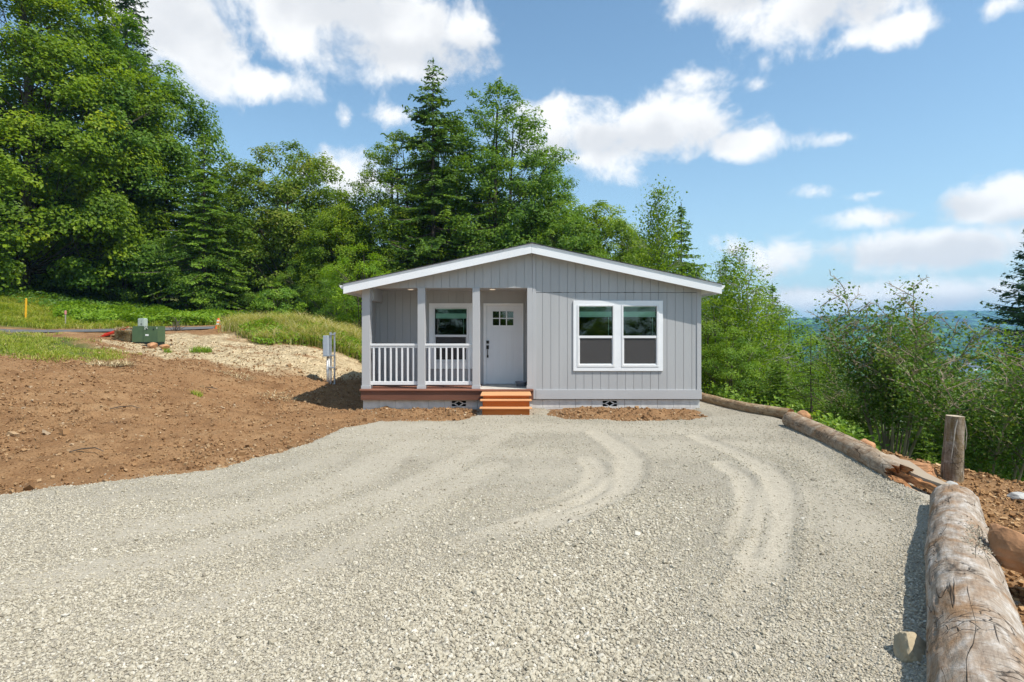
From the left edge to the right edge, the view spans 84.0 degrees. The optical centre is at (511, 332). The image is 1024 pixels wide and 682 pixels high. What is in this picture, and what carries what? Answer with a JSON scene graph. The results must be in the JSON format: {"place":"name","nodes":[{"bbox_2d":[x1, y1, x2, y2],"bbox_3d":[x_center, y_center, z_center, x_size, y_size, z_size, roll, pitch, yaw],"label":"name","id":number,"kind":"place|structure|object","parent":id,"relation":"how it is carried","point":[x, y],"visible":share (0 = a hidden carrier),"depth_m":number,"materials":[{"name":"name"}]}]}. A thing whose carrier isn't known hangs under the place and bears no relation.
{"place":"outdoors","nodes":[
{"label":"outdoors","id":0,"kind":"place"},
{"bbox_2d":[0,329,141,362],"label":"grass","id":1,"kind":"structure","parent":0,"point":[32,349],"depth_m":15.57,"materials":[{"name":"green plant"}]},
{"bbox_2d":[1,326,222,331],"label":"road","id":2,"kind":"structure","parent":0,"point":[99,330],"depth_m":26.54,"materials":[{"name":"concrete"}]},
{"bbox_2d":[0,442,914,499],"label":"gravel","id":3,"kind":"structure","parent":0,"point":[699,487],"depth_m":7.04,"materials":[{"name":"grey gravel"}]},
{"bbox_2d":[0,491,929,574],"bbox_3d":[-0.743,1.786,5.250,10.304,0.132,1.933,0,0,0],"label":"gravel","id":4,"kind":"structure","parent":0,"point":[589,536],"depth_m":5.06,"materials":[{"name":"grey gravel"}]},
{"bbox_2d":[0,401,1019,681],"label":"gravel driveway","id":5,"kind":"structure","parent":0,"point":[620,443],"depth_m":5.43,"materials":[{"name":"grey gravel"}]},
{"bbox_2d":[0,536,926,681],"bbox_3d":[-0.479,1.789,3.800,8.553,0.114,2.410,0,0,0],"label":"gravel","id":6,"kind":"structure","parent":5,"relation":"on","point":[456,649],"depth_m":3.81,"materials":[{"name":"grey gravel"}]},
{"bbox_2d":[479,392,531,414],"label":"porch steps","id":7,"kind":"structure","parent":5,"relation":"on","point":[505,403],"depth_m":12.62,"materials":[{"name":"orange wood"}]},
{"bbox_2d":[893,631,926,662],"bbox_3d":[2.220,1.786,3.157,0.170,0.219,0.221,0,0,30],"label":"rock","id":8,"kind":"object","parent":5,"relation":"on","point":[909,647],"visible":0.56,"depth_m":3.13,"materials":[{"name":"beige stone"}]},
{"bbox_2d":[924,484,1023,681],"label":"edging log","id":9,"kind":"object","parent":5,"relation":"on","point":[974,629],"visible":0.94,"depth_m":3.14,"materials":[{"name":"brown wood"}]},
{"bbox_2d":[958,515,1008,582],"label":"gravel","id":10,"kind":"structure","parent":9,"relation":"on","point":[980,543],"depth_m":4.04,"materials":[{"name":"stone"}]},
{"bbox_2d":[0,289,1023,619],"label":"ground","id":11,"kind":"structure","parent":0,"point":[124,395],"depth_m":11.48,"materials":[{"name":"brown soil"}]},
{"bbox_2d":[52,244,111,296],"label":"understory tree","id":12,"kind":"object","parent":11,"relation":"on","point":[87,290],"visible":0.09,"depth_m":41.18,"materials":[{"name":"green plant"}]},
{"bbox_2d":[0,0,195,293],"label":"maple tree","id":13,"kind":"object","parent":11,"relation":"on","point":[24,252],"visible":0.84,"depth_m":36.70,"materials":[{"name":"green plant"}]},
{"bbox_2d":[86,357,137,366],"bbox_3d":[-9.560,0.715,13.577,1.481,0.275,1.266,0,0,0],"label":"dry grass clump","id":14,"kind":"object","parent":11,"relation":"on","point":[118,363],"visible":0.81,"depth_m":13.53,"materials":[{"name":"plant"}]},
{"bbox_2d":[0,291,225,329],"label":"grass","id":15,"kind":"structure","parent":11,"relation":"on","point":[12,312],"depth_m":29.88,"materials":[{"name":"green plant"}]},
{"bbox_2d":[100,326,128,336],"bbox_3d":[-13.859,-0.004,19.798,0.820,0.060,0.540,-20,17,-14],"label":"red board","id":16,"kind":"object","parent":11,"relation":"on","point":[107,333],"visible":0.58,"depth_m":19.56,"materials":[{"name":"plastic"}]},
{"bbox_2d":[52,0,186,269],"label":"fir tree","id":17,"kind":"object","parent":11,"relation":"on","point":[120,6],"visible":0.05,"depth_m":47.90,"materials":[{"name":"green plant"}]},
{"bbox_2d":[113,326,132,340],"bbox_3d":[-13.095,0.042,19.354,0.986,0.535,0.883,0,0,0],"label":"straw bale","id":18,"kind":"object","parent":11,"relation":"on","point":[123,335],"visible":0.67,"depth_m":19.12},
{"bbox_2d":[92,246,154,305],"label":"understory tree","id":19,"kind":"object","parent":11,"relation":"on","point":[124,293],"visible":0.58,"depth_m":39.57,"materials":[{"name":"green plant"}]},
{"bbox_2d":[22,8,241,303],"bbox_3d":[-29.067,-12.530,42.620,13.457,22.396,14.253,0,0,26],"label":"maple tree","id":20,"kind":"object","parent":11,"relation":"on","point":[73,269],"visible":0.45,"depth_m":39.61,"materials":[{"name":"green plant"}]},
{"bbox_2d":[42,300,243,324],"bbox_3d":[-21.694,-1.069,32.531,10.511,1.652,7.070,0,0,0],"label":"bramble patch","id":21,"kind":"object","parent":11,"relation":"on","point":[86,311],"visible":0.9,"depth_m":31.26,"materials":[{"name":"green plant"}]},
{"bbox_2d":[138,318,147,325],"bbox_3d":[-14.550,-0.214,22.389,0.270,0.671,0.222,0,0,0],"label":"utility pedestal","id":22,"kind":"object","parent":11,"relation":"on","point":[142,321],"visible":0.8,"depth_m":22.29,"materials":[{"name":"grey plastic"}]},
{"bbox_2d":[132,326,172,346],"bbox_3d":[-12.130,0.161,19.270,1.320,0.730,0.860,0,0,0],"label":"pad transformer","id":23,"kind":"object","parent":11,"relation":"on","point":[146,335],"visible":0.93,"depth_m":19.00,"materials":[{"name":"green metal"}]},
{"bbox_2d":[147,342,157,347],"bbox_3d":[-11.760,0.435,18.578,0.310,0.228,0.275,0,0,29],"label":"rock","id":24,"kind":"object","parent":11,"relation":"on","point":[152,345],"visible":0.97,"depth_m":18.50,"materials":[{"name":"orange stone"}]},
{"bbox_2d":[159,344,169,349],"bbox_3d":[-11.249,0.484,18.381,0.309,0.204,0.241,0,0,28],"label":"rock","id":25,"kind":"object","parent":11,"relation":"on","point":[164,346],"visible":0.83,"depth_m":18.32,"materials":[{"name":"orange stone"}]},
{"bbox_2d":[125,156,206,306],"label":"hemlock tree","id":26,"kind":"object","parent":11,"relation":"on","point":[170,227],"visible":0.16,"depth_m":42.67,"materials":[{"name":"green plant"}]},
{"bbox_2d":[0,278,347,321],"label":"ground cover","id":27,"kind":"object","parent":11,"relation":"on","point":[92,298],"visible":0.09,"depth_m":36.97,"materials":[{"name":"green plant"}]},
{"bbox_2d":[168,317,189,330],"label":"dead branches","id":28,"kind":"object","parent":11,"relation":"on","point":[175,327],"visible":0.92,"depth_m":23.55,"materials":[{"name":"grey plant"}]},
{"bbox_2d":[125,133,256,313],"bbox_3d":[-20.969,-7.030,38.752,7.647,13.501,6.712,0,0,0],"label":"hemlock tree","id":29,"kind":"object","parent":11,"relation":"on","point":[205,183],"visible":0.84,"depth_m":38.54,"materials":[{"name":"green plant"}]},
{"bbox_2d":[186,345,212,352],"bbox_3d":[-9.998,0.534,18.165,0.898,0.283,0.799,0,0,0],"label":"weed tuft","id":30,"kind":"object","parent":11,"relation":"on","point":[202,350],"visible":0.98,"depth_m":18.12,"materials":[{"name":"green plant"}]},
{"bbox_2d":[157,233,244,310],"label":"understory tree","id":31,"kind":"object","parent":11,"relation":"on","point":[178,278],"visible":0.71,"depth_m":38.13,"materials":[{"name":"green plant"}]},
{"bbox_2d":[176,177,266,308],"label":"maple tree","id":32,"kind":"object","parent":11,"relation":"on","point":[231,219],"depth_m":50.30,"materials":[{"name":"green plant"}]},
{"bbox_2d":[88,332,361,379],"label":"straw mulch","id":33,"kind":"object","parent":11,"relation":"on","point":[246,354],"visible":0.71,"depth_m":18.81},
{"bbox_2d":[195,253,257,311],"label":"understory tree","id":34,"kind":"object","parent":11,"relation":"on","point":[235,309],"visible":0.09,"depth_m":42.84,"materials":[{"name":"green plant"}]},
{"bbox_2d":[229,262,280,312],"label":"understory tree","id":35,"kind":"object","parent":11,"relation":"on","point":[243,294],"visible":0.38,"depth_m":41.13,"materials":[{"name":"green plant"}]},
{"bbox_2d":[218,219,291,309],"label":"maple tree","id":36,"kind":"object","parent":11,"relation":"on","point":[255,244],"visible":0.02,"depth_m":50.93,"materials":[{"name":"green plant"}]},
{"bbox_2d":[254,255,297,312],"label":"understory tree","id":37,"kind":"object","parent":11,"relation":"on","point":[267,274],"visible":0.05,"depth_m":45.87,"materials":[{"name":"green plant"}]},
{"bbox_2d":[196,139,356,314],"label":"maple tree","id":38,"kind":"object","parent":11,"relation":"on","point":[280,229],"visible":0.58,"depth_m":41.79,"materials":[{"name":"green plant"}]},
{"bbox_2d":[246,282,306,316],"bbox_3d":[-11.476,-1.118,27.496,2.990,2.645,3.195,0,0,0],"label":"bush","id":39,"kind":"object","parent":11,"relation":"on","point":[279,297],"visible":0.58,"depth_m":26.86,"materials":[{"name":"green plant"}]},
{"bbox_2d":[259,390,299,401],"bbox_3d":[-5.857,1.620,14.291,1.109,0.286,0.949,0,0,23],"label":"dry grass clump","id":40,"kind":"object","parent":11,"relation":"on","point":[280,396],"visible":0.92,"depth_m":14.32,"materials":[{"name":"plant"}]},
{"bbox_2d":[258,181,312,313],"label":"maple tree","id":41,"kind":"object","parent":11,"relation":"on","point":[295,204],"visible":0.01,"depth_m":54.02,"materials":[{"name":"green plant"}]},
{"bbox_2d":[213,309,361,361],"bbox_3d":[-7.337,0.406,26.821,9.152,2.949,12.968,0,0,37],"label":"grass","id":42,"kind":"structure","parent":11,"relation":"on","point":[289,320],"depth_m":23.02,"materials":[{"name":"green plant"}]},
{"bbox_2d":[268,260,321,314],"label":"understory tree","id":43,"kind":"object","parent":11,"relation":"on","point":[283,278],"visible":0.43,"depth_m":39.36,"materials":[{"name":"green plant"}]},
{"bbox_2d":[238,316,361,360],"bbox_3d":[-7.050,0.524,22.977,7.467,2.381,3.465,0,0,-20],"label":"bramble patch","id":44,"kind":"object","parent":11,"relation":"on","point":[351,338],"visible":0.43,"depth_m":22.24,"materials":[{"name":"green plant"}]},
{"bbox_2d":[301,263,356,319],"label":"understory tree","id":45,"kind":"object","parent":11,"relation":"on","point":[320,302],"visible":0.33,"depth_m":36.51,"materials":[{"name":"green plant"}]},
{"bbox_2d":[322,332,335,383],"bbox_3d":[-5.460,0.939,17.000,0.370,1.870,0.336,0,0,0],"label":"electric meter post","id":46,"kind":"object","parent":11,"relation":"on","point":[327,346],"visible":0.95,"depth_m":16.98,"materials":[{"name":"metal"}]},
{"bbox_2d":[289,196,390,321],"bbox_3d":[-12.533,-4.950,41.962,8.498,9.946,8.158,0,0,24],"label":"maple tree","id":47,"kind":"object","parent":11,"relation":"on","point":[319,251],"visible":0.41,"depth_m":39.71,"materials":[{"name":"green plant"}]},
{"bbox_2d":[319,273,360,325],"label":"understory tree","id":48,"kind":"object","parent":11,"relation":"on","point":[329,309],"visible":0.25,"depth_m":33.61,"materials":[{"name":"green plant"}]},
{"bbox_2d":[310,244,389,329],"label":"understory tree","id":49,"kind":"object","parent":11,"relation":"on","point":[345,297],"visible":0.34,"depth_m":28.79,"materials":[{"name":"green plant"}]},
{"bbox_2d":[322,129,453,301],"bbox_3d":[-9.013,-7.148,42.010,9.711,15.740,9.333,0,0,-12],"label":"maple tree","id":50,"kind":"object","parent":11,"relation":"on","point":[376,208],"visible":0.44,"depth_m":39.91,"materials":[{"name":"green plant"}]},
{"bbox_2d":[359,58,509,268],"bbox_3d":[-5.337,-8.298,39.984,13.113,22.011,12.839,0,0,0],"label":"fir tree","id":51,"kind":"object","parent":11,"relation":"on","point":[436,144],"visible":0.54,"depth_m":39.36,"materials":[{"name":"green plant"}]},
{"bbox_2d":[390,121,508,268],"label":"maple tree","id":52,"kind":"object","parent":11,"relation":"on","point":[463,184],"visible":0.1,"depth_m":43.50,"materials":[{"name":"green plant"}]},
{"bbox_2d":[412,77,591,262],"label":"maple tree","id":53,"kind":"object","parent":11,"relation":"on","point":[496,162],"visible":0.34,"depth_m":40.55,"materials":[{"name":"green plant"}]},
{"bbox_2d":[339,242,724,409],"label":"manufactured house","id":54,"kind":"structure","parent":11,"relation":"on","point":[556,328],"depth_m":13.60,"materials":[{"name":"grey paint"}]},
{"bbox_2d":[433,307,468,362],"bbox_3d":[-1.593,0.070,14.837,0.920,1.436,0.154,0,0,0],"label":"window","id":55,"kind":"structure","parent":54,"relation":"in","point":[437,339],"depth_m":14.79,"materials":[{"name":"white plastic"}]},
{"bbox_2d":[486,306,520,383],"bbox_3d":[-0.213,0.325,14.784,0.918,2.020,0.115,0,0,0],"label":"front door","id":56,"kind":"structure","parent":54,"relation":"in","point":[503,342],"depth_m":14.80,"materials":[{"name":"white paint"}]},
{"bbox_2d":[577,305,614,366],"bbox_3d":[2.003,0.088,13.637,0.897,1.480,0.154,0,0,0],"label":"window","id":57,"kind":"structure","parent":54,"relation":"in","point":[592,351],"depth_m":13.59,"materials":[{"name":"white plastic"}]},
{"bbox_2d":[621,305,658,366],"bbox_3d":[3.059,0.088,13.637,0.892,1.480,0.154,0,0,0],"label":"window","id":58,"kind":"structure","parent":54,"relation":"in","point":[636,351],"depth_m":13.59,"materials":[{"name":"white plastic"}]},
{"bbox_2d":[489,149,604,252],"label":"maple tree","id":59,"kind":"object","parent":11,"relation":"on","point":[530,176],"visible":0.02,"depth_m":44.27,"materials":[{"name":"green plant"}]},
{"bbox_2d":[506,206,615,259],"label":"maple tree","id":60,"kind":"object","parent":11,"relation":"on","point":[582,242],"visible":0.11,"depth_m":38.66,"materials":[{"name":"green plant"}]},
{"bbox_2d":[551,199,652,266],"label":"maple tree","id":61,"kind":"object","parent":11,"relation":"on","point":[621,227],"visible":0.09,"depth_m":41.48,"materials":[{"name":"green plant"}]},
{"bbox_2d":[611,236,643,265],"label":"alder tree","id":62,"kind":"object","parent":11,"relation":"on","point":[627,249],"visible":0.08,"depth_m":40.86,"materials":[{"name":"green plant"}]},
{"bbox_2d":[617,174,711,343],"bbox_3d":[8.831,-3.003,35.522,7.961,14.316,6.923,0,0,-28],"label":"alder tree","id":63,"kind":"object","parent":11,"relation":"on","point":[654,260],"visible":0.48,"depth_m":35.53,"materials":[{"name":"green plant"}]},
{"bbox_2d":[666,200,711,366],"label":"fir tree","id":64,"kind":"object","parent":11,"relation":"on","point":[684,246],"visible":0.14,"depth_m":37.71,"materials":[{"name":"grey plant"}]},
{"bbox_2d":[701,256,741,337],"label":"fir tree","id":65,"kind":"object","parent":11,"relation":"on","point":[723,261],"visible":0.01,"depth_m":32.92,"materials":[{"name":"green plant"}]},
{"bbox_2d":[697,255,754,392],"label":"alder tree","id":66,"kind":"object","parent":11,"relation":"on","point":[716,297],"visible":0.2,"depth_m":23.85,"materials":[{"name":"green plant"}]},
{"bbox_2d":[701,299,765,392],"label":"understory tree","id":67,"kind":"object","parent":11,"relation":"on","point":[714,328],"visible":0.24,"depth_m":18.41,"materials":[{"name":"green plant"}]},
{"bbox_2d":[701,327,770,403],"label":"understory tree","id":68,"kind":"object","parent":11,"relation":"on","point":[731,355],"visible":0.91,"depth_m":16.91,"materials":[{"name":"green plant"}]},
{"bbox_2d":[699,393,793,418],"bbox_3d":[5.284,1.746,14.598,0.594,0.277,5.444,0,0,-9],"label":"edging log","id":69,"kind":"object","parent":11,"relation":"on","point":[772,411],"visible":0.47,"depth_m":12.90,"materials":[{"name":"brown wood"}]},
{"bbox_2d":[701,272,805,389],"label":"understory tree","id":70,"kind":"object","parent":11,"relation":"on","point":[771,319],"visible":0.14,"depth_m":24.49,"materials":[{"name":"green plant"}]},
{"bbox_2d":[716,339,800,408],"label":"understory tree","id":71,"kind":"object","parent":11,"relation":"on","point":[759,388],"visible":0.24,"depth_m":18.04,"materials":[{"name":"green plant"}]},
{"bbox_2d":[701,238,825,414],"bbox_3d":[8.044,0.304,19.105,5.058,7.296,4.376,0,0,0],"label":"alder tree","id":72,"kind":"object","parent":11,"relation":"on","point":[747,318],"visible":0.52,"depth_m":19.12,"materials":[{"name":"green plant"}]},
{"bbox_2d":[718,296,812,407],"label":"alder tree","id":73,"kind":"object","parent":11,"relation":"on","point":[771,329],"visible":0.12,"depth_m":21.83,"materials":[{"name":"green plant"}]},
{"bbox_2d":[758,351,802,409],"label":"hemlock tree","id":74,"kind":"object","parent":11,"relation":"on","point":[779,374],"visible":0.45,"depth_m":16.91,"materials":[{"name":"green plant"}]},
{"bbox_2d":[757,280,807,398],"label":"fir tree","id":75,"kind":"object","parent":11,"relation":"on","point":[772,297],"depth_m":29.90,"materials":[{"name":"green plant"}]},
{"bbox_2d":[701,381,894,451],"bbox_3d":[19.531,6.130,21.753,28.106,9.571,24.601,0,0,0],"label":"slope cover","id":76,"kind":"object","parent":11,"relation":"on","point":[829,422],"depth_m":11.34,"materials":[{"name":"green plant"}]},
{"bbox_2d":[756,304,844,399],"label":"understory tree","id":77,"kind":"object","parent":11,"relation":"on","point":[794,347],"visible":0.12,"depth_m":23.01,"materials":[{"name":"green plant"}]},
{"bbox_2d":[770,373,833,421],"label":"understory tree","id":78,"kind":"object","parent":11,"relation":"on","point":[803,403],"visible":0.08,"depth_m":17.42,"materials":[{"name":"green plant"}]},
{"bbox_2d":[797,410,812,419],"bbox_3d":[6.083,1.731,11.885,0.287,0.203,0.303,0,0,-13],"label":"rock","id":79,"kind":"object","parent":11,"relation":"on","point":[804,413],"visible":0.48,"depth_m":11.79,"materials":[{"name":"orange stone"}]},
{"bbox_2d":[790,334,835,421],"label":"hemlock tree","id":80,"kind":"object","parent":11,"relation":"on","point":[811,405],"visible":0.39,"depth_m":15.18,"materials":[{"name":"green plant"}]},
{"bbox_2d":[793,314,863,414],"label":"alder tree","id":81,"kind":"object","parent":11,"relation":"on","point":[825,367],"visible":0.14,"depth_m":20.98,"materials":[{"name":"green plant"}]},
{"bbox_2d":[784,344,896,438],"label":"vine maple","id":82,"kind":"object","parent":11,"relation":"on","point":[853,410],"visible":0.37,"depth_m":16.49,"materials":[{"name":"green plant"}]},
{"bbox_2d":[815,398,882,445],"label":"understory tree","id":83,"kind":"object","parent":11,"relation":"on","point":[842,413],"visible":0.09,"depth_m":16.18,"materials":[{"name":"green plant"}]},
{"bbox_2d":[782,412,950,491],"bbox_3d":[4.991,1.714,8.469,0.510,0.359,5.178,0,0,11],"label":"edging log","id":84,"kind":"object","parent":11,"relation":"on","point":[894,468],"visible":0.77,"depth_m":7.52,"materials":[{"name":"orange wood"}]},
{"bbox_2d":[860,439,875,447],"bbox_3d":[5.522,1.784,8.900,0.338,0.225,0.286,0,0,-29],"label":"rock","id":85,"kind":"object","parent":11,"relation":"on","point":[868,442],"visible":0.34,"depth_m":8.80,"materials":[{"name":"orange stone"}]},
{"bbox_2d":[851,405,912,454],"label":"understory tree","id":86,"kind":"object","parent":11,"relation":"on","point":[879,428],"visible":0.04,"depth_m":16.45,"materials":[{"name":"green plant"}]},
{"bbox_2d":[804,269,1000,458],"bbox_3d":[8.965,1.343,13.174,3.430,5.820,3.428,0,0,-23],"label":"vine maple","id":87,"kind":"object","parent":11,"relation":"on","point":[876,386],"visible":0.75,"depth_m":13.01,"materials":[{"name":"green plant"}]},
{"bbox_2d":[902,418,938,463],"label":"hemlock tree","id":88,"kind":"object","parent":11,"relation":"on","point":[920,455],"visible":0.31,"depth_m":13.91,"materials":[{"name":"green plant"}]},
{"bbox_2d":[903,459,937,476],"bbox_3d":[5.176,1.787,7.459,0.753,0.262,0.370,0,0,14],"label":"rock","id":89,"kind":"object","parent":11,"relation":"on","point":[929,469],"visible":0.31,"depth_m":7.32,"materials":[{"name":"orange stone"}]},
{"bbox_2d":[872,324,1023,481],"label":"vine maple","id":90,"kind":"object","parent":11,"relation":"on","point":[985,445],"visible":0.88,"depth_m":10.23,"materials":[{"name":"green plant"}]},
{"bbox_2d":[876,448,1023,626],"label":"spoil clods","id":91,"kind":"object","parent":11,"relation":"on","point":[1020,582],"visible":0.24,"depth_m":6.40,"materials":[{"name":"brown soil"}]},
{"bbox_2d":[941,415,966,482],"bbox_3d":[5.698,1.689,7.349,0.278,1.226,0.261,0,0,0],"label":"wooden post","id":92,"kind":"object","parent":11,"relation":"on","point":[952,463],"visible":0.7,"depth_m":7.27,"materials":[{"name":"brown wood"}]},
{"bbox_2d":[894,339,1023,461],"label":"vine maple","id":93,"kind":"object","parent":11,"relation":"on","point":[984,387],"visible":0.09,"depth_m":14.72,"materials":[{"name":"green plant"}]},
{"bbox_2d":[917,442,1009,474],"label":"understory tree","id":94,"kind":"object","parent":11,"relation":"on","point":[937,448],"visible":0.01,"depth_m":14.56,"materials":[{"name":"green plant"}]},
{"bbox_2d":[939,398,1003,470],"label":"hemlock tree","id":95,"kind":"object","parent":11,"relation":"on","point":[975,443],"visible":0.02,"depth_m":12.50,"materials":[{"name":"plant"}]},
{"bbox_2d":[959,315,1023,473],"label":"alder tree","id":96,"kind":"object","parent":11,"relation":"on","point":[1007,341],"visible":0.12,"depth_m":15.40,"materials":[{"name":"green plant"}]},
{"bbox_2d":[970,228,1023,405],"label":"spruce tree","id":97,"kind":"object","parent":11,"relation":"on","point":[1012,311],"visible":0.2,"depth_m":27.70,"materials":[{"name":"green plant"}]},
{"bbox_2d":[974,421,1023,481],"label":"understory tree","id":98,"kind":"object","parent":11,"relation":"on","point":[1021,479],"visible":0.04,"depth_m":11.90,"materials":[{"name":"green plant"}]},
{"bbox_2d":[987,523,1023,573],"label":"rock","id":99,"kind":"object","parent":11,"relation":"on","point":[1006,545],"visible":0.81,"depth_m":3.85,"materials":[{"name":"orange stone"}]},
{"bbox_2d":[1007,492,1023,499],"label":"rock","id":100,"kind":"object","parent":11,"relation":"on","point":[1016,495],"visible":1,"depth_m":6.51,"materials":[{"name":"grey stone"}]},
{"bbox_2d":[0,0,1023,320],"label":"sky","id":101,"kind":"structure","parent":0,"point":[875,143],"materials":[{"name":"blue"}]},
{"bbox_2d":[515,381,526,386],"bbox_3d":[0.225,1.289,14.220,0.300,0.123,0.300,0,0,0],"label":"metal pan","id":102,"kind":"object","parent":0,"point":[520,383],"visible":1,"depth_m":14.12,"materials":[{"name":"grey metal"}]},
{"bbox_2d":[280,405,819,448],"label":"gravel","id":103,"kind":"structure","parent":0,"point":[577,420],"depth_m":10.27,"materials":[{"name":"grey gravel"}]},
{"bbox_2d":[752,314,1023,372],"bbox_3d":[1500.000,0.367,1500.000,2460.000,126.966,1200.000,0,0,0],"label":"hills","id":104,"kind":"structure","parent":0,"point":[954,343],"depth_m":1446.02,"materials":[{"name":"green plant"}]},
{"bbox_2d":[801,373,1019,410],"bbox_3d":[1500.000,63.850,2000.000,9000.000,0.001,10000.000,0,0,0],"label":"valley floor","id":105,"kind":"structure","parent":0,"point":[936,380],"depth_m":784.85,"materials":[{"name":"green plant"}]},
{"bbox_2d":[900,310,1023,326],"bbox_3d":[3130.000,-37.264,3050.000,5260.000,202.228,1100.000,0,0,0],"label":"hills","id":106,"kind":"structure","parent":0,"point":[950,315],"depth_m":3139.65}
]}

